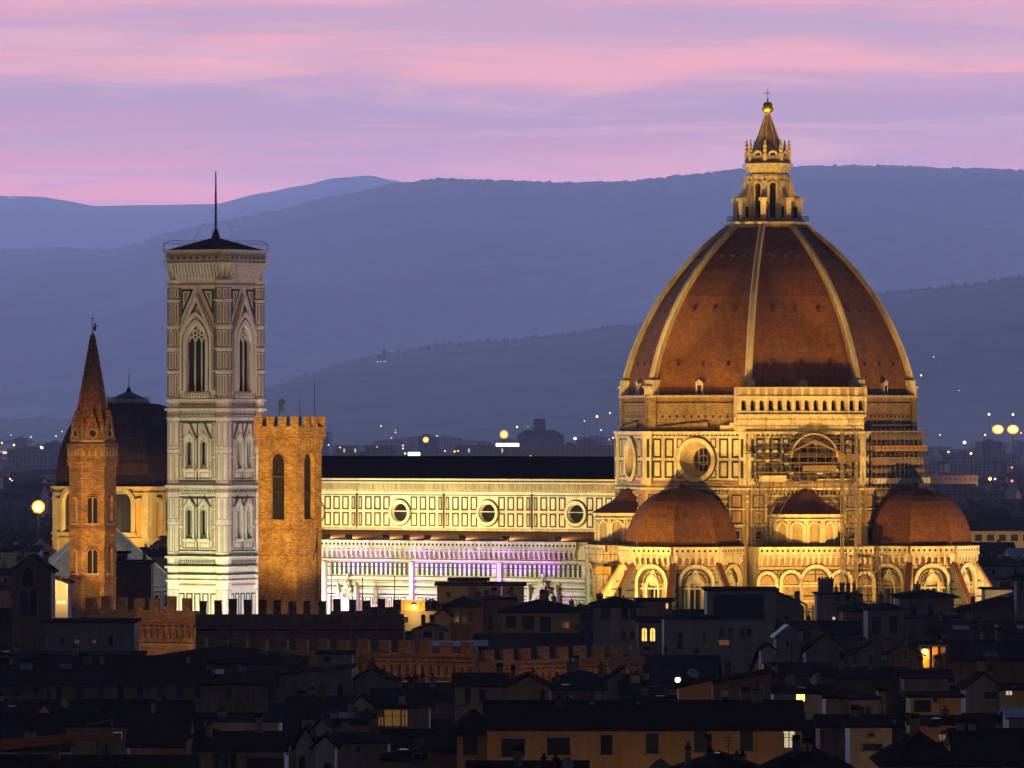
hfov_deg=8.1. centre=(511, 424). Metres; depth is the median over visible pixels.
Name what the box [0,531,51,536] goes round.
distant old house
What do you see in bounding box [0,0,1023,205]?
sky
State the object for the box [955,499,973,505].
distant tree
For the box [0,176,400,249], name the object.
mountain
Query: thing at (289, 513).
brick watchtower
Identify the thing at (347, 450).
apartment terrace
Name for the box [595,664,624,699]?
house
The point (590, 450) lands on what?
apartment terrace
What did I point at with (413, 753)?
window
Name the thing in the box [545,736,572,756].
window
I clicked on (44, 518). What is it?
distant tree
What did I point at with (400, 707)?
house
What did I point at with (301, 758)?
window
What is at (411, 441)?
distant apartment block
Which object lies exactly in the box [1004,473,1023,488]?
distant old house
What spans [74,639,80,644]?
window
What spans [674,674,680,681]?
wall lamp
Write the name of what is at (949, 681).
window
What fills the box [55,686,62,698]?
window
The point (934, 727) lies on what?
house
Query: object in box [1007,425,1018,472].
floodlight mast
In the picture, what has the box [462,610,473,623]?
window
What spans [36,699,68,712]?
house
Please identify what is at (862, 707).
window
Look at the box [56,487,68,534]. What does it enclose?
window
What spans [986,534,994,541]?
window
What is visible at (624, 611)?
window
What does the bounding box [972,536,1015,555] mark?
house
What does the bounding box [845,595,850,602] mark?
window
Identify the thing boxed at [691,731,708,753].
window
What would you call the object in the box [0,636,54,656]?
house
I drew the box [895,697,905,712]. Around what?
row house
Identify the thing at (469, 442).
distant apartment block
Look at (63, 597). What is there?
house
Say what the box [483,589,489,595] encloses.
window
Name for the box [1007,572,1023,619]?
building
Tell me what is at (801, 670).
house
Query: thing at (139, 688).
window
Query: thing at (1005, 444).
distant apartment block
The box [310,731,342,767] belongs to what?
house
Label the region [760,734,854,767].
house
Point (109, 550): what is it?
paired window
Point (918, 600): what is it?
house
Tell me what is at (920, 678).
house
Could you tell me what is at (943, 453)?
distant brick house
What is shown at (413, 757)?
house
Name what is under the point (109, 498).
paired window
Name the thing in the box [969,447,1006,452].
distant apartment block
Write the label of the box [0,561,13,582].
house
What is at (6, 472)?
distant apartment block
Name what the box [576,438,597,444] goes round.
distant high rise
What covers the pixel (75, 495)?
paired window
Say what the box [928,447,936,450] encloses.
distant apartment block
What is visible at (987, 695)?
window
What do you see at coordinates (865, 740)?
house
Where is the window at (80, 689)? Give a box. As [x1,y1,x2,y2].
[76,685,84,698]
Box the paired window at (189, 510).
[187,506,191,538]
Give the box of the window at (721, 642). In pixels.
[718,639,729,645]
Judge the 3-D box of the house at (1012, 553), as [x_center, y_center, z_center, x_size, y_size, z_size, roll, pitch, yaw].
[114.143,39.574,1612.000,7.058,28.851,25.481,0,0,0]
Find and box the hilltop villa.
[377,350,386,358]
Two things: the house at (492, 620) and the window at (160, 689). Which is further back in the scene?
the house at (492, 620)
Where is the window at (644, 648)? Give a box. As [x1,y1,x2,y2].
[642,646,651,650]
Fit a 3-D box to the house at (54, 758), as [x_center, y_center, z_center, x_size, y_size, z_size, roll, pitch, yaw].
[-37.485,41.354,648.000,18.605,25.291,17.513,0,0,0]
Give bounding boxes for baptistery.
[49,528,166,609]
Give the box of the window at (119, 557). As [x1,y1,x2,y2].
[117,555,121,560]
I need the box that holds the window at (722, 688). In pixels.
[721,687,729,699]
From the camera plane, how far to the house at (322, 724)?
745.00 m
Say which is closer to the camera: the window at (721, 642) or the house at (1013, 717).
the house at (1013, 717)
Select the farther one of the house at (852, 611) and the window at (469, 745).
the house at (852, 611)
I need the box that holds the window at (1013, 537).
[1010,534,1018,541]
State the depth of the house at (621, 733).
642.00 m
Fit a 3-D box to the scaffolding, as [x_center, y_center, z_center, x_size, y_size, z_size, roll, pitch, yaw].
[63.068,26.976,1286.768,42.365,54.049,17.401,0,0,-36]
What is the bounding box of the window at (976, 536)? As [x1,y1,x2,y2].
[974,534,982,541]
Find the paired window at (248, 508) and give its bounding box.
[247,508,248,537]
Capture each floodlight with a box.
[323,534,329,539]
[345,534,352,539]
[424,535,430,540]
[458,535,465,540]
[554,536,561,541]
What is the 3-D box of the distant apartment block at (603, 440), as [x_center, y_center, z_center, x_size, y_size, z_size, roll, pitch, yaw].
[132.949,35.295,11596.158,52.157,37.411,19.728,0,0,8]
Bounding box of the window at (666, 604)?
[664,603,669,609]
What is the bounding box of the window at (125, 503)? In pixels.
[116,487,141,535]
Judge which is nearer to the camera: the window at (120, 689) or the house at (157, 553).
the window at (120, 689)
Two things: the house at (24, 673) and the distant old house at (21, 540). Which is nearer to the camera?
the house at (24, 673)
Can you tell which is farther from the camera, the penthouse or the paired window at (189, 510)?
the paired window at (189, 510)
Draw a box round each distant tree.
[0,501,36,520]
[8,517,48,525]
[11,518,51,530]
[16,513,51,524]
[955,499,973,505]
[959,504,989,508]
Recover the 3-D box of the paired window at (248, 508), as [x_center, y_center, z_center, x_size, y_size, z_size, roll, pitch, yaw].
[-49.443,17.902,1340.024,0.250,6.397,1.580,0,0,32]
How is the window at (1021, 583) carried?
in the building at (1018, 579)
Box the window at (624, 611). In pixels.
[621,608,628,620]
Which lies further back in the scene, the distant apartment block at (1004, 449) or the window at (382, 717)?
the distant apartment block at (1004, 449)
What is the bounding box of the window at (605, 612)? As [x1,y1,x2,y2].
[601,608,610,620]
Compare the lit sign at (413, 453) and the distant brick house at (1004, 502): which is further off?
the lit sign at (413, 453)
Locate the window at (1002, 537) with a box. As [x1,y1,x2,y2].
[998,534,1006,541]
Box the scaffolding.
[744,426,930,603]
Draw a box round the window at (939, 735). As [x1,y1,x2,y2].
[937,734,945,740]
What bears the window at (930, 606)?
in the house at (918, 600)
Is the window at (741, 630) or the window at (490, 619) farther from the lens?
the window at (490, 619)
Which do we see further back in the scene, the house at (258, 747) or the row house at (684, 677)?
the row house at (684, 677)
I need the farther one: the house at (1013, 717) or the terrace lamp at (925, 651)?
the terrace lamp at (925, 651)
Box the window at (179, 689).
[174,685,184,699]
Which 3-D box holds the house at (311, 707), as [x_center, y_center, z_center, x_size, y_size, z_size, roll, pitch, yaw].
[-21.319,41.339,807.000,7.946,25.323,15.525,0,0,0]
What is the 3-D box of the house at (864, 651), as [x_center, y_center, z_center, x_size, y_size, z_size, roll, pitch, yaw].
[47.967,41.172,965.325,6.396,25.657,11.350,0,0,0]
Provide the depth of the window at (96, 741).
741.99 m
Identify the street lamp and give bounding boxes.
[32,500,44,541]
[423,437,428,442]
[499,430,508,438]
[584,420,584,455]
[963,441,965,474]
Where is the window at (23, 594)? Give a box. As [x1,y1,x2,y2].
[18,588,28,614]
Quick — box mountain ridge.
[0,164,1023,418]
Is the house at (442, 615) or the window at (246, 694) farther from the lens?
the house at (442, 615)
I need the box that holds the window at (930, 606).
[927,603,934,614]
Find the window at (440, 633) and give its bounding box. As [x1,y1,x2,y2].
[438,631,443,639]
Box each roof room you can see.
[116,551,131,560]
[314,650,356,665]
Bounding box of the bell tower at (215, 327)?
[162,172,268,613]
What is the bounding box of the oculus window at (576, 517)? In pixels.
[570,505,582,521]
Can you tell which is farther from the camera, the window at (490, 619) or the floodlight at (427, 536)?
the floodlight at (427, 536)
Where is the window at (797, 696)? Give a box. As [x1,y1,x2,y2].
[795,694,805,701]
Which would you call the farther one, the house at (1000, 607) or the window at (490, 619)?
the window at (490, 619)
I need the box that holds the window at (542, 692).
[539,689,545,699]
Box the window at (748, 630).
[746,628,751,636]
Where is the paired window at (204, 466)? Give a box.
[202,438,206,468]
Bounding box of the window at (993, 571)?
[991,569,995,575]
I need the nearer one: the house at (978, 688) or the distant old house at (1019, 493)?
the house at (978, 688)
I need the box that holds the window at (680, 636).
[677,632,683,648]
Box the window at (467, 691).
[463,688,472,704]
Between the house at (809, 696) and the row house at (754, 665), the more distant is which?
the row house at (754, 665)
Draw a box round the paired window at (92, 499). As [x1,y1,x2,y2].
[88,494,96,522]
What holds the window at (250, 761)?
in the house at (258, 747)
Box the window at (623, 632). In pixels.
[621,630,625,638]
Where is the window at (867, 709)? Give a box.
[864,706,871,713]
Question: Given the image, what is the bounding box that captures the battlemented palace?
[81,596,644,681]
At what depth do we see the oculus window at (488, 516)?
1329.86 m
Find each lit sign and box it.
[408,452,419,455]
[496,443,518,455]
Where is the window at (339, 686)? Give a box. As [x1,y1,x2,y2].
[336,683,343,694]
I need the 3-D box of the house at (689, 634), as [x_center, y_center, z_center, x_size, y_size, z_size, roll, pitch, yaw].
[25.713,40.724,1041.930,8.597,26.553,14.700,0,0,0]
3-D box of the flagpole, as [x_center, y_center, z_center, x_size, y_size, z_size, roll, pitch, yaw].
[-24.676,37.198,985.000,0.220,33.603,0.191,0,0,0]
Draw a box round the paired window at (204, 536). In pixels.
[202,506,206,538]
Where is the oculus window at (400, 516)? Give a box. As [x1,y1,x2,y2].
[394,504,406,520]
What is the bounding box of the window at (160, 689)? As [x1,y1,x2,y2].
[155,685,164,699]
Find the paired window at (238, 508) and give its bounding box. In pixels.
[237,508,238,538]
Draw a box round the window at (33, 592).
[28,588,37,614]
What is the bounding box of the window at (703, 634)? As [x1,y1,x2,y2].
[702,633,705,642]
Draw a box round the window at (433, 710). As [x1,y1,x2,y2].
[430,702,437,713]
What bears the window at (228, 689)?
in the house at (240, 689)
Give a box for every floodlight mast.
[992,425,1003,433]
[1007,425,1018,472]
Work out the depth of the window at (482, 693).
767.98 m
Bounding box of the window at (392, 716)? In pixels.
[383,709,401,726]
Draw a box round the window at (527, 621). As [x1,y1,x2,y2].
[521,615,534,630]
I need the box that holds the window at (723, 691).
[721,690,728,696]
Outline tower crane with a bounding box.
[0,718,121,749]
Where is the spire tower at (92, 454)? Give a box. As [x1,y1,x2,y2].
[66,316,118,617]
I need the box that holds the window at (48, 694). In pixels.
[45,691,51,698]
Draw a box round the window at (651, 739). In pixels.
[643,732,660,754]
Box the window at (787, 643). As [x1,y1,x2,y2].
[785,641,789,647]
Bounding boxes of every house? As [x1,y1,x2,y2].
[0,493,29,509]
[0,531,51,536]
[0,537,51,545]
[0,539,44,567]
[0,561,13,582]
[0,583,11,607]
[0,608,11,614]
[0,615,11,633]
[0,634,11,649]
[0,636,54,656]
[0,654,45,698]
[0,686,41,712]
[0,713,103,739]
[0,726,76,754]
[0,744,200,767]
[3,477,47,488]
[3,483,49,518]
[4,698,153,718]
[8,542,58,649]
[10,472,37,477]
[23,469,56,478]
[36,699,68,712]
[39,618,141,650]
[42,644,211,712]
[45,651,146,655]
[46,479,55,483]
[46,484,55,491]
[48,492,51,508]
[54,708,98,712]
[55,576,74,617]
[62,719,129,754]
[116,544,156,609]
[125,684,196,754]
[139,541,166,572]
[158,635,310,669]
[181,727,205,754]
[191,713,292,767]
[196,712,301,767]
[198,661,278,712]
[200,707,285,730]
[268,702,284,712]
[275,654,357,701]
[285,681,356,729]
[291,723,318,767]
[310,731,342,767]
[312,715,336,736]
[327,695,377,732]
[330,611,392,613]
[333,709,393,767]
[346,692,377,710]
[353,655,413,695]
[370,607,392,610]
[370,677,433,728]
[378,728,441,750]
[379,733,427,767]
[391,666,454,718]
[400,599,439,630]
[405,631,413,652]
[411,613,449,652]
[419,723,456,767]
[430,717,454,727]
[433,608,453,640]
[434,581,503,632]
[441,586,486,653]
[448,708,486,767]
[451,651,509,721]
[465,745,589,767]
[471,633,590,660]
[477,442,491,444]
[481,587,516,632]
[482,684,806,767]
[497,587,584,632]
[499,581,526,603]
[501,665,554,699]
[550,672,607,699]
[551,655,604,681]
[577,605,593,645]
[588,588,644,654]
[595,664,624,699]
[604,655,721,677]
[604,674,706,680]
[617,664,698,695]
[619,682,677,699]
[634,598,674,615]
[634,616,661,654]
[659,614,720,654]
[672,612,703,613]
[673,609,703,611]
[673,675,715,699]
[673,733,765,767]
[702,586,778,675]
[712,657,774,699]
[747,651,847,671]
[755,642,778,669]
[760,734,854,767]
[764,643,835,683]
[770,624,803,661]
[771,669,834,719]
[774,614,862,649]
[776,591,806,619]
[799,625,848,665]
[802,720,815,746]
[811,693,904,760]
[812,577,855,619]
[818,690,854,713]
[832,650,905,713]
[834,587,866,636]
[841,720,896,767]
[844,694,881,713]
[846,637,883,665]
[858,592,908,647]
[869,713,969,767]
[878,635,925,668]
[889,577,958,614]
[890,713,1002,737]
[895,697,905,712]
[896,655,955,696]
[900,695,968,746]
[901,631,955,668]
[902,691,964,714]
[904,615,962,637]
[921,606,1023,638]
[925,484,976,491]
[930,461,953,471]
[937,447,951,452]
[939,451,949,455]
[942,624,1023,681]
[944,718,1023,767]
[949,592,1013,619]
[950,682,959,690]
[951,449,968,452]
[955,657,998,712]
[957,451,974,455]
[957,505,967,508]
[961,509,1012,516]
[963,513,985,520]
[967,521,1023,525]
[969,517,1023,520]
[969,523,1023,547]
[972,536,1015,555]
[975,460,1007,475]
[976,551,1023,591]
[978,479,992,485]
[978,549,1010,558]
[979,587,1013,599]
[988,476,1004,482]
[990,486,1001,488]
[992,483,1009,488]
[994,577,1009,586]
[995,682,1023,710]
[997,499,1023,508]
[998,707,1023,727]
[1003,548,1023,558]
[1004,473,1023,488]
[1007,465,1023,472]
[1014,467,1023,472]
[1016,487,1022,498]
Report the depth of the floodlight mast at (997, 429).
5201.72 m
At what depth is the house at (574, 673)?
863.43 m
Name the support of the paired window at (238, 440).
in the bell tower at (215, 327)
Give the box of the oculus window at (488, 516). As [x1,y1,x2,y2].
[482,504,494,521]
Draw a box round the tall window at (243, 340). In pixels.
[239,329,247,390]
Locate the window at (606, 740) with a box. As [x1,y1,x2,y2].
[598,733,614,756]
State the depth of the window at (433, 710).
829.97 m
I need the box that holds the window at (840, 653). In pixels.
[838,651,845,665]
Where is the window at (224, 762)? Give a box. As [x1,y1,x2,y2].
[219,753,230,767]
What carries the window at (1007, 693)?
in the house at (1011, 694)
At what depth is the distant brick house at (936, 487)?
4045.49 m
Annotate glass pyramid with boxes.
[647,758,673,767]
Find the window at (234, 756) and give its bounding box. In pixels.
[228,753,237,767]
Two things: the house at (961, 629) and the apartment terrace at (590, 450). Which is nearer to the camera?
the house at (961, 629)
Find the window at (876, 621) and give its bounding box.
[871,616,881,634]
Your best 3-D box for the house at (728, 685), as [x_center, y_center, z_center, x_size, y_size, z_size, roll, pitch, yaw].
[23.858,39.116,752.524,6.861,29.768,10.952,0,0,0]
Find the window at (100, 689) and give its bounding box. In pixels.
[96,685,104,698]
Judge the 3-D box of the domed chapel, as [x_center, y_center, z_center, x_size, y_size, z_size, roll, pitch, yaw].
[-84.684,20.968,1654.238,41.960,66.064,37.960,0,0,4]
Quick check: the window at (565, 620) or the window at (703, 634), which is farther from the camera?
the window at (565, 620)
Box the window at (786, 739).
[781,731,795,749]
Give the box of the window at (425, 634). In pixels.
[422,631,432,638]
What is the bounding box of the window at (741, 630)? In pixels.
[739,628,744,636]
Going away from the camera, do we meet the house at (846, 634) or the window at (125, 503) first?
the house at (846, 634)
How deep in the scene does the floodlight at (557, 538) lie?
1310.89 m
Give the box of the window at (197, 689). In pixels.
[193,685,200,699]
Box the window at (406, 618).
[404,616,408,623]
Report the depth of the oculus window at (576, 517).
1319.84 m
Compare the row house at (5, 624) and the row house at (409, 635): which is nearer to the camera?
the row house at (409, 635)
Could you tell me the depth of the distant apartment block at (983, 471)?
6341.29 m
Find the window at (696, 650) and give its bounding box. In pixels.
[693,647,699,653]
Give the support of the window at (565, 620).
in the house at (543, 614)
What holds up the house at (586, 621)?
on the ground
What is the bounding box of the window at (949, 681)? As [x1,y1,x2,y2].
[946,676,955,684]
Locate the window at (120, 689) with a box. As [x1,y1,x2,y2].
[116,685,124,698]
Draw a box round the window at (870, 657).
[866,654,874,665]
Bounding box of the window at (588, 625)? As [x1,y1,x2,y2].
[586,623,590,631]
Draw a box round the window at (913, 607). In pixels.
[907,603,917,614]
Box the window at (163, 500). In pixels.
[157,489,166,534]
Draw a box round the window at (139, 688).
[136,685,143,698]
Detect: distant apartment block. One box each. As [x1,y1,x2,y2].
[0,440,13,443]
[0,459,6,469]
[0,467,23,477]
[0,477,3,488]
[7,446,50,468]
[36,443,44,447]
[358,446,364,451]
[374,439,406,446]
[396,437,414,446]
[396,445,409,448]
[396,447,414,455]
[438,436,462,449]
[438,449,454,455]
[463,439,485,444]
[492,438,517,446]
[578,435,610,444]
[920,472,977,487]
[922,451,938,460]
[922,465,941,474]
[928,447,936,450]
[936,454,974,463]
[938,486,1016,504]
[944,463,993,478]
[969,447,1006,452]
[1002,442,1008,452]
[1002,453,1022,464]
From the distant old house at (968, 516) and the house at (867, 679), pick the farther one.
the distant old house at (968, 516)
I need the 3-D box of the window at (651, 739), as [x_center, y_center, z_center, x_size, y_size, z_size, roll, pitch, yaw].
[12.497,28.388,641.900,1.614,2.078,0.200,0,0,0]
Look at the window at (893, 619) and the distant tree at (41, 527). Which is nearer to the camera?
the window at (893, 619)
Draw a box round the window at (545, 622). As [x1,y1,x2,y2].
[539,616,551,632]
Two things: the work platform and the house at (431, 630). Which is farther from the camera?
the work platform
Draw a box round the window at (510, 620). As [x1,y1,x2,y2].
[505,615,516,628]
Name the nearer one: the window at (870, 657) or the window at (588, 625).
the window at (870, 657)
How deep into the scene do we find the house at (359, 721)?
753.45 m
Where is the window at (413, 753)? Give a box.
[412,752,421,755]
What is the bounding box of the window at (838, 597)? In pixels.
[836,595,840,601]
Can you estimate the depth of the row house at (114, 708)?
830.72 m
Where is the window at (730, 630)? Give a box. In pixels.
[728,628,733,636]
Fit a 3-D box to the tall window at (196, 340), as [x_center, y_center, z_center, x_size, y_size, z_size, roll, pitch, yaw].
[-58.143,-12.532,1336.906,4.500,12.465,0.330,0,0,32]
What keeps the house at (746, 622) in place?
on the ground
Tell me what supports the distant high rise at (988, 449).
on the ground
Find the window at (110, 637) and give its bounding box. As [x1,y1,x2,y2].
[107,635,114,646]
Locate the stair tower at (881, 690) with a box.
[875,686,886,713]
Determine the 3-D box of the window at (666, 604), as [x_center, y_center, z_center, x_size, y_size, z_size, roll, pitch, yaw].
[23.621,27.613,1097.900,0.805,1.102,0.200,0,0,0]
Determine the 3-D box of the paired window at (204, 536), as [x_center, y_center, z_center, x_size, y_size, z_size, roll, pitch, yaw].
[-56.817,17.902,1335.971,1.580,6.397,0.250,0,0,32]
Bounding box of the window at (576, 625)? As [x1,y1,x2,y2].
[574,623,579,630]
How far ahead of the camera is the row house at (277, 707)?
840.31 m
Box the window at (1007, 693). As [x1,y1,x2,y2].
[1004,691,1013,696]
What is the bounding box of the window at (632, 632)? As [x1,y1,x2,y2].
[630,630,634,638]
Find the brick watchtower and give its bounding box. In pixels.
[254,382,325,613]
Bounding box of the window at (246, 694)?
[243,692,250,701]
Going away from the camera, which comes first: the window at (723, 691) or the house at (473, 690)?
the window at (723, 691)
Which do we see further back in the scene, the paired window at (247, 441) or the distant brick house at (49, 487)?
the distant brick house at (49, 487)
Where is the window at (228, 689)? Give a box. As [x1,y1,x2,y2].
[224,686,233,701]
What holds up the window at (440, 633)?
in the house at (431, 630)
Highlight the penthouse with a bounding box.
[447,578,489,582]
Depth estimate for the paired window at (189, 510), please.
1338.00 m
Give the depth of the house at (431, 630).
1045.00 m
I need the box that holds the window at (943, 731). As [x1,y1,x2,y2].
[935,728,946,746]
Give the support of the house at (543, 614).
on the ground
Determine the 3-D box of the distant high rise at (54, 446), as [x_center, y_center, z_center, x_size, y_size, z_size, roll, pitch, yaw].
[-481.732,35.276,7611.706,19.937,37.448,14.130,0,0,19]
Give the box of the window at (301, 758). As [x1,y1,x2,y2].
[298,755,305,767]
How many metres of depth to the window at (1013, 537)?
1899.83 m
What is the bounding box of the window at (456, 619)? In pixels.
[450,611,459,622]
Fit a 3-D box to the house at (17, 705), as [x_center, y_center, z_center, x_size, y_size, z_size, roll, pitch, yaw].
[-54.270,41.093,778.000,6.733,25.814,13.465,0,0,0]
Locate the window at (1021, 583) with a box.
[1019,581,1023,590]
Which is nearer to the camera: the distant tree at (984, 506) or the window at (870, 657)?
the window at (870, 657)
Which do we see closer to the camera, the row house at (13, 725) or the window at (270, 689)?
the row house at (13, 725)
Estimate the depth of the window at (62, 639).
961.85 m
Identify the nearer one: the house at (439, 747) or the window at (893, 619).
the house at (439, 747)
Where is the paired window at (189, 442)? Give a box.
[187,438,191,468]
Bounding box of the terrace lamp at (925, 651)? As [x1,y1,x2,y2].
[920,645,928,654]
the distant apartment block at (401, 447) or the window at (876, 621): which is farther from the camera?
the distant apartment block at (401, 447)
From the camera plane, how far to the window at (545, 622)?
1064.93 m
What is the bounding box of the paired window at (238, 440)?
[237,440,238,468]
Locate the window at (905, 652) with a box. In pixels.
[902,650,908,660]
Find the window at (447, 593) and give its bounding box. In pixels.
[445,591,450,597]
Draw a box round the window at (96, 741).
[95,739,98,754]
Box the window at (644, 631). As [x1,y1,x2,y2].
[641,627,647,640]
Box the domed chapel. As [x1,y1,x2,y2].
[50,375,166,550]
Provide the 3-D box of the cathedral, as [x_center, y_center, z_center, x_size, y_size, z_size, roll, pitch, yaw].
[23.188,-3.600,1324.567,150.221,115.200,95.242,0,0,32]
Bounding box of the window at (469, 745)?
[460,737,479,756]
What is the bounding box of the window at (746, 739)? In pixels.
[738,731,755,752]
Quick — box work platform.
[591,551,617,601]
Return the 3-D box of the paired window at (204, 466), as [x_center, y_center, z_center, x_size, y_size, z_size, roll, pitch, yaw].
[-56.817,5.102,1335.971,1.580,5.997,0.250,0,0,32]
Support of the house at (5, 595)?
on the ground
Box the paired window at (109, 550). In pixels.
[108,547,111,572]
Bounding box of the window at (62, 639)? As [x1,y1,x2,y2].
[58,636,66,646]
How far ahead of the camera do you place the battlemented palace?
971.45 m
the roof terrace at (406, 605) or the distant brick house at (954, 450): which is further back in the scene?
the distant brick house at (954, 450)
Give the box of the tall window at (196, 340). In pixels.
[189,326,204,390]
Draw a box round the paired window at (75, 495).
[73,495,76,522]
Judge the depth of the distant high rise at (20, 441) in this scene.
10048.85 m
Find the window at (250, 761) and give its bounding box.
[245,756,284,767]
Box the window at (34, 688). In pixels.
[31,686,38,694]
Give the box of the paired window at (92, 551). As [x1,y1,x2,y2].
[88,547,96,572]
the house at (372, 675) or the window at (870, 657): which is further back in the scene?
the window at (870, 657)
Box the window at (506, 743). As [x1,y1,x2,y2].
[499,737,527,758]
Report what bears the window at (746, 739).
in the house at (621, 733)
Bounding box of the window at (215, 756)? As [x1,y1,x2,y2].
[212,753,221,767]
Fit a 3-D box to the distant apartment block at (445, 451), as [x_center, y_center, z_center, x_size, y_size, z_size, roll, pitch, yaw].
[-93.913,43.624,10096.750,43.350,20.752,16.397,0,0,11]
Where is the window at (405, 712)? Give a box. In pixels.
[400,709,408,726]
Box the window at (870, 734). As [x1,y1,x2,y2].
[866,732,876,737]
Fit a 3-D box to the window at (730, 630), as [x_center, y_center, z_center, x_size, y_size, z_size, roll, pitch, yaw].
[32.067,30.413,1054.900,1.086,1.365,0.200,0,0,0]
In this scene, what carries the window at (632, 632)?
in the house at (614, 624)
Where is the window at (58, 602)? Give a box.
[56,600,66,604]
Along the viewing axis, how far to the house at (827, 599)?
1085.00 m
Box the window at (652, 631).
[649,627,655,640]
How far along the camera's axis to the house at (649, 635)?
1052.00 m
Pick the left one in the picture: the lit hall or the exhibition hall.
the lit hall
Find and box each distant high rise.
[14,437,28,448]
[45,441,61,468]
[322,432,332,455]
[415,434,438,455]
[558,442,580,446]
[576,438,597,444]
[975,439,1002,461]
[1009,440,1023,454]
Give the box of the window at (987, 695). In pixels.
[982,691,998,700]
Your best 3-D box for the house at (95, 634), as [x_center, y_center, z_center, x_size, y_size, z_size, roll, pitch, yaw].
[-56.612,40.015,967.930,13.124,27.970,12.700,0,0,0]
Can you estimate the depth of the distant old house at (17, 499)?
3402.05 m
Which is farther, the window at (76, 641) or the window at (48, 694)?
the window at (76, 641)
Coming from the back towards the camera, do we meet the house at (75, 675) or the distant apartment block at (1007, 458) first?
the distant apartment block at (1007, 458)
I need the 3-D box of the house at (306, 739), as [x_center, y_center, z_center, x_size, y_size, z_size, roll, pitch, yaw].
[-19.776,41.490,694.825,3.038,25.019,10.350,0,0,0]
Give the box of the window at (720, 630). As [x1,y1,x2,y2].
[718,628,723,636]
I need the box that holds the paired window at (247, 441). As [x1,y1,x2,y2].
[247,441,248,468]
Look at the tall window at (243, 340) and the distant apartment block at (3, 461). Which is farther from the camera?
the distant apartment block at (3, 461)
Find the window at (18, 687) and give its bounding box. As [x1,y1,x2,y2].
[17,686,23,694]
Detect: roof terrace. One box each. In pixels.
[401,600,424,610]
[919,645,948,668]
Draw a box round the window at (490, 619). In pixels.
[487,616,493,630]
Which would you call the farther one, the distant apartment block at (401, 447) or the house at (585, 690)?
the distant apartment block at (401, 447)
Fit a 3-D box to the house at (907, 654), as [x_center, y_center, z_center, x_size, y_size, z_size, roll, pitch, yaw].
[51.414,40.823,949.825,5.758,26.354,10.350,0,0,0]
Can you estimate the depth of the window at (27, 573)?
964.91 m
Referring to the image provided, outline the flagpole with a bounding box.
[331,574,331,613]
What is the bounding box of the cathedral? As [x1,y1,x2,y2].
[322,88,992,619]
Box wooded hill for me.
[0,274,1023,449]
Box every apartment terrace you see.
[335,445,358,455]
[364,445,394,455]
[454,445,504,455]
[504,447,560,455]
[559,445,614,455]
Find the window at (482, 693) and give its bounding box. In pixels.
[477,689,486,704]
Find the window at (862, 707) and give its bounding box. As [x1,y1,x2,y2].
[860,706,863,713]
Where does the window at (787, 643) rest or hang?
in the house at (784, 636)
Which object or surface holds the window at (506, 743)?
in the house at (621, 733)
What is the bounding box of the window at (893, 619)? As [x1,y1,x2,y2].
[889,615,897,634]
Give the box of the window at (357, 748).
[353,746,362,753]
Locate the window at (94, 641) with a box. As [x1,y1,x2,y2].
[91,639,97,644]
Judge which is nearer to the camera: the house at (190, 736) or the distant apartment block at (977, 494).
the house at (190, 736)
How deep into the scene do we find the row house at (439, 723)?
828.92 m
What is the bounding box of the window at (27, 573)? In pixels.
[21,567,34,586]
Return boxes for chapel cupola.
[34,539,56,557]
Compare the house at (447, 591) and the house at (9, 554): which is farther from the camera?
the house at (9, 554)
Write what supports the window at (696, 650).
in the house at (689, 634)
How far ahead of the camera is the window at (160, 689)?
851.94 m
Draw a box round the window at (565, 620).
[561,616,569,628]
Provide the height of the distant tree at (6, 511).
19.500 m
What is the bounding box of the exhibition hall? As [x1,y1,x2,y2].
[516,419,564,446]
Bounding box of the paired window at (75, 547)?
[73,547,76,572]
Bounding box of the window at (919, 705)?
[913,699,931,712]
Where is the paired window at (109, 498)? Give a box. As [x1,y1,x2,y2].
[108,495,111,522]
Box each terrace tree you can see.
[425,599,430,607]
[425,599,441,606]
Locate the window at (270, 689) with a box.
[266,686,273,702]
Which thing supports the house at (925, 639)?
on the ground
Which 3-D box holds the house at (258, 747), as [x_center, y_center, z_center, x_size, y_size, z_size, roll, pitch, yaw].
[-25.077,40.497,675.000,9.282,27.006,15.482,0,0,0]
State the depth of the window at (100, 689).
851.94 m
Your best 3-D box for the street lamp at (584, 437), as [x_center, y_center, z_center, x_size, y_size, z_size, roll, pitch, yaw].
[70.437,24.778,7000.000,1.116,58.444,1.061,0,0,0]
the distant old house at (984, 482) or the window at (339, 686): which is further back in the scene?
the distant old house at (984, 482)
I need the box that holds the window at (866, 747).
[860,743,882,751]
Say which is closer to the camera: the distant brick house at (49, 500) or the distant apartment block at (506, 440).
the distant brick house at (49, 500)
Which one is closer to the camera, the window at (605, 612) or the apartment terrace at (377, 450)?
the window at (605, 612)
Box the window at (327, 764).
[322,761,332,767]
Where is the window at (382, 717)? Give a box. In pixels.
[377,716,384,726]
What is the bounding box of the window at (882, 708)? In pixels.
[880,706,884,713]
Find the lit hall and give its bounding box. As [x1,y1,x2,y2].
[0,449,6,457]
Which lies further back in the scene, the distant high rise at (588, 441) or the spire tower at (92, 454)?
the distant high rise at (588, 441)
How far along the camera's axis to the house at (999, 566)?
1480.00 m
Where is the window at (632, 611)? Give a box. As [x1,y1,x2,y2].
[629,608,636,620]
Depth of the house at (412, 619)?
1100.00 m

